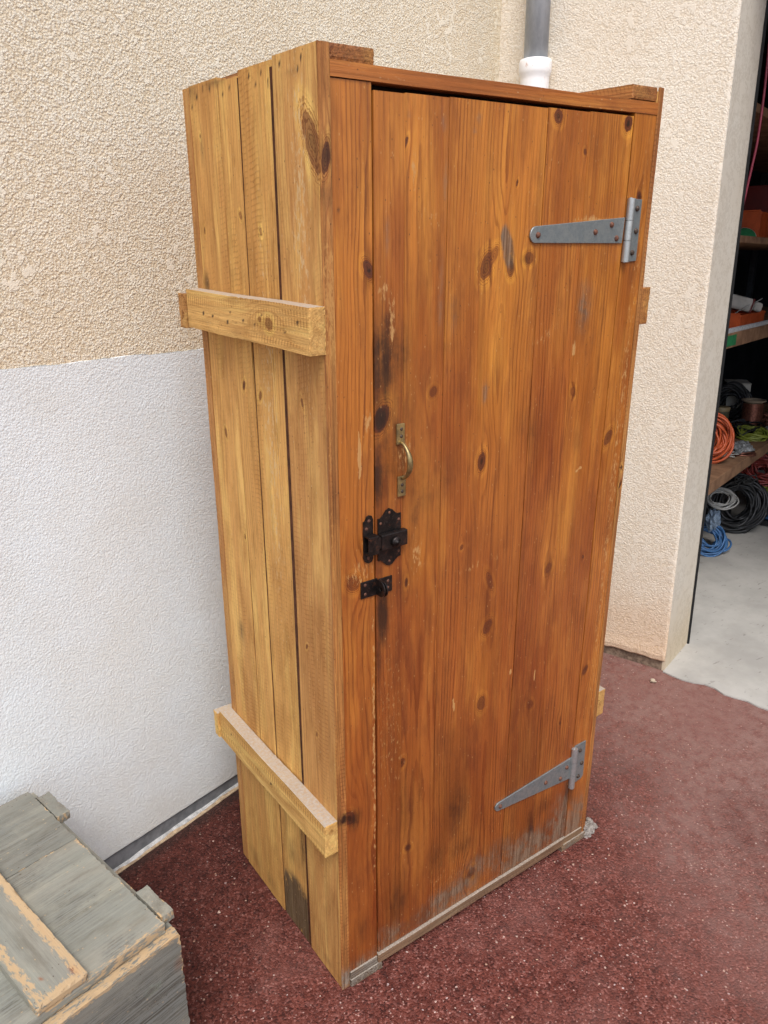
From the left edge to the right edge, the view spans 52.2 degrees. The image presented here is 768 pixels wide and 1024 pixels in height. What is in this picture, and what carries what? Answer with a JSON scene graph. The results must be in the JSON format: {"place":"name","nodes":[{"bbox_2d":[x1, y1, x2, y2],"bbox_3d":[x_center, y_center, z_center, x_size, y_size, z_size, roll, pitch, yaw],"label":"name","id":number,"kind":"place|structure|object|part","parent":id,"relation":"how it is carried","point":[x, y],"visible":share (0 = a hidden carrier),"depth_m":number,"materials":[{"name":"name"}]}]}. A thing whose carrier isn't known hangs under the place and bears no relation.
{"place":"outdoors","nodes":[
{"label":"outdoors","id":0,"kind":"place"},
{"bbox_2d":[118,652,767,1023],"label":"ground","id":1,"kind":"structure","parent":0,"point":[671,810],"depth_m":1.89,"materials":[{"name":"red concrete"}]},
{"bbox_2d":[0,792,189,1023],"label":"wooden crate","id":2,"kind":"object","parent":1,"relation":"on","point":[88,935],"visible":1,"depth_m":1.39,"materials":[{"name":"grey paint"}]},
{"bbox_2d":[0,0,501,873],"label":"house wall","id":3,"kind":"structure","parent":1,"relation":"on","point":[114,680],"depth_m":1.77,"materials":[{"name":"white paint"}]},
{"bbox_2d":[178,40,663,989],"bbox_3d":[0.083,0.046,1.783,0.844,1.806,0.541,-14,24,-33],"label":"wooden cabinet","id":4,"kind":"object","parent":1,"relation":"on","point":[414,306],"visible":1,"depth_m":1.50,"materials":[{"name":"brown wood"}]},
{"bbox_3d":[0.223,0.111,1.619,0.603,1.706,0.023,-14,24,-33],"label":"door","id":5,"kind":"part","parent":4,"relation":"part of","materials":[{"name":"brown wood"}]},
{"bbox_2d":[201,688,756,1019],"bbox_3d":[0.551,1.022,1.741,2.889,0.005,1.906,-14,24,-33],"label":"loose grit","id":6,"kind":"object","parent":1,"relation":"on","point":[558,907],"visible":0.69,"depth_m":1.90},
{"bbox_2d":[583,817,597,837],"bbox_3d":[0.559,0.856,2.146,0.070,0.041,0.050,-14,24,-33],"label":"mortar lump","id":7,"kind":"object","parent":1,"relation":"on","point":[590,827],"visible":0.94,"depth_m":2.14,"materials":[{"name":"beige concrete"}]},
{"bbox_2d":[499,0,767,670],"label":"garage","id":8,"kind":"structure","parent":1,"relation":"on","point":[702,63],"depth_m":2.58,"materials":[{"name":"beige paint"}]},
{"bbox_2d":[519,0,551,88],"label":"downpipe","id":9,"kind":"object","parent":8,"relation":"attached to","point":[535,66],"visible":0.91,"depth_m":2.53,"materials":[{"name":"grey plastic"}]},
{"bbox_2d":[744,46,767,204],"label":"hose","id":10,"kind":"object","parent":8,"relation":"hanging from","point":[759,125],"visible":0.93,"depth_m":2.63,"materials":[{"name":"red rubber"}]},
{"bbox_2d":[663,452,767,710],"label":"garage floor","id":11,"kind":"structure","parent":0,"point":[724,651],"depth_m":3.25,"materials":[{"name":"concrete"}]},
{"bbox_2d":[701,522,731,556],"bbox_3d":[1.629,0.128,3.953,0.222,0.181,0.204,13,22,36],"label":"cable coil","id":12,"kind":"object","parent":11,"relation":"on","point":[718,546],"visible":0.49,"depth_m":3.93,"materials":[{"name":"blue rubber"}]},
{"bbox_2d":[705,508,720,531],"bbox_3d":[1.626,0.040,3.880,0.075,0.117,0.106,13,22,36],"label":"plastic bag","id":13,"kind":"object","parent":12,"relation":"on","point":[712,519],"visible":1,"depth_m":3.85,"materials":[{"name":"blue plastic"}]},
{"bbox_2d":[707,487,738,509],"bbox_3d":[1.730,-0.070,4.014,0.168,0.086,0.146,13,22,36],"label":"cable coil","id":14,"kind":"object","parent":12,"relation":"on","point":[719,506],"visible":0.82,"depth_m":3.99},
{"bbox_2d":[705,473,767,533],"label":"cable coil","id":15,"kind":"object","parent":11,"relation":"on","point":[752,515],"visible":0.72,"depth_m":4.15,"materials":[{"name":"black rubber"}]},
{"bbox_2d":[734,475,757,486],"bbox_3d":[1.886,-0.162,4.093,0.105,0.036,0.184,13,22,36],"label":"loose cable","id":16,"kind":"object","parent":15,"relation":"on","point":[747,480],"visible":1,"depth_m":4.08,"materials":[{"name":"black rubber"}]},
{"bbox_2d":[708,103,767,494],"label":"shelving unit","id":17,"kind":"object","parent":11,"relation":"on","point":[725,471],"visible":0.18,"depth_m":3.54,"materials":[{"name":"brown wood"}]},
{"bbox_2d":[712,413,734,463],"bbox_3d":[1.466,-0.336,3.556,0.236,0.238,0.099,4,21,11],"label":"cable coil","id":18,"kind":"object","parent":17,"relation":"on","point":[724,440],"visible":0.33,"depth_m":3.53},
{"bbox_2d":[717,405,729,422],"bbox_3d":[1.840,-0.515,4.287,0.086,0.124,0.086,13,22,36],"label":"round tin","id":19,"kind":"object","parent":17,"relation":"on","point":[724,410],"visible":0.41,"depth_m":4.24,"materials":[{"name":"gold metal"}]},
{"bbox_2d":[719,381,751,420],"bbox_3d":[2.000,-0.638,4.516,0.223,0.221,0.108,5,21,15],"label":"cable coil","id":20,"kind":"object","parent":17,"relation":"on","point":[740,392],"visible":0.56,"depth_m":4.50,"materials":[{"name":"black rubber"}]},
{"bbox_2d":[722,379,751,416],"bbox_3d":[2.089,-0.677,4.669,0.130,0.210,0.181,5,21,13],"label":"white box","id":21,"kind":"object","parent":17,"relation":"on","point":[730,400],"visible":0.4,"depth_m":4.60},
{"bbox_2d":[718,419,764,436],"bbox_3d":[1.916,-0.450,4.190,0.201,0.058,0.364,13,22,36],"label":"loose cable","id":22,"kind":"object","parent":17,"relation":"on","point":[735,426],"visible":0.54,"depth_m":4.16,"materials":[{"name":"black rubber"}]},
{"bbox_2d":[733,440,754,453],"bbox_3d":[1.714,-0.309,3.756,0.116,0.060,0.191,13,22,36],"label":"parts bag","id":23,"kind":"object","parent":17,"relation":"on","point":[742,446],"visible":0.83,"depth_m":3.72,"materials":[{"name":"clear plastic"}]},
{"bbox_2d":[731,451,756,456],"bbox_3d":[1.706,-0.290,3.770,0.157,0.026,0.154,13,22,36],"label":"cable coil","id":24,"kind":"object","parent":17,"relation":"on","point":[752,453],"visible":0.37,"depth_m":3.71,"materials":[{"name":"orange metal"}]},
{"bbox_2d":[729,310,765,327],"bbox_3d":[1.556,-0.867,3.500,0.173,0.062,0.406,13,22,36],"label":"storage bin","id":25,"kind":"object","parent":17,"relation":"on","point":[739,318],"visible":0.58,"depth_m":3.39,"materials":[{"name":"orange plastic"}]},
{"bbox_2d":[731,294,762,312],"bbox_3d":[1.632,-0.929,3.525,0.177,0.092,0.255,4,21,12],"label":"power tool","id":26,"kind":"object","parent":25,"relation":"in","point":[744,304],"visible":0.71,"depth_m":3.58,"materials":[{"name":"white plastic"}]},
{"bbox_2d":[728,320,767,333],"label":"aluminium profile","id":27,"kind":"object","parent":17,"relation":"on","point":[747,326],"visible":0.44,"depth_m":3.30,"materials":[{"name":"silver metal"}]},
{"bbox_2d":[741,228,755,236],"bbox_3d":[1.562,-1.192,3.385,0.085,0.067,0.060,2,20,6],"label":"green lid","id":28,"kind":"object","parent":17,"relation":"on","point":[747,232],"visible":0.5,"depth_m":3.38,"materials":[{"name":"green plastic"}]},
{"bbox_2d":[735,425,767,440],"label":"cable coil","id":29,"kind":"object","parent":17,"relation":"on","point":[759,434],"visible":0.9,"depth_m":4.04,"materials":[{"name":"green plastic"}]},
{"bbox_2d":[740,398,766,426],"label":"wire spool","id":30,"kind":"object","parent":17,"relation":"on","point":[752,409],"visible":0.84,"depth_m":4.25,"materials":[{"name":"metal"}]},
{"bbox_2d":[741,210,767,237],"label":"storage bin","id":31,"kind":"object","parent":17,"relation":"on","point":[756,221],"visible":0.57,"depth_m":3.40,"materials":[{"name":"orange plastic"}]},
{"bbox_2d":[744,185,767,212],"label":"storage bin","id":32,"kind":"object","parent":17,"relation":"on","point":[756,197],"visible":0.01,"depth_m":3.75,"materials":[{"name":"red plastic"}]},
{"bbox_2d":[761,411,767,426],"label":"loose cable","id":33,"kind":"object","parent":17,"relation":"on","point":[765,416],"visible":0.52,"depth_m":4.36,"materials":[{"name":"black metal"}]},
{"bbox_2d":[721,498,731,515],"bbox_3d":[1.838,-0.047,4.445,0.252,0.151,0.277,6,21,16],"label":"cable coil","id":34,"kind":"object","parent":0,"point":[725,501],"visible":0.03,"depth_m":4.36,"materials":[{"name":"black rubber"}]},
{"bbox_2d":[759,519,767,525],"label":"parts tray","id":35,"kind":"object","parent":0,"point":[765,522],"visible":0.1,"depth_m":4.28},
{"bbox_3d":[2.155,-0.050,4.376,0.100,0.061,0.300,13,22,36],"label":"white case","id":36,"kind":"object","parent":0,"visible":0},
{"bbox_3d":[2.143,-0.149,4.475,0.208,0.083,0.190,13,22,36],"label":"cable coil","id":37,"kind":"object","parent":36,"relation":"on","visible":0},
{"bbox_2d":[740,454,767,488],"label":"cable coil","id":38,"kind":"object","parent":37,"relation":"on","point":[761,462],"visible":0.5,"depth_m":4.49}
]}

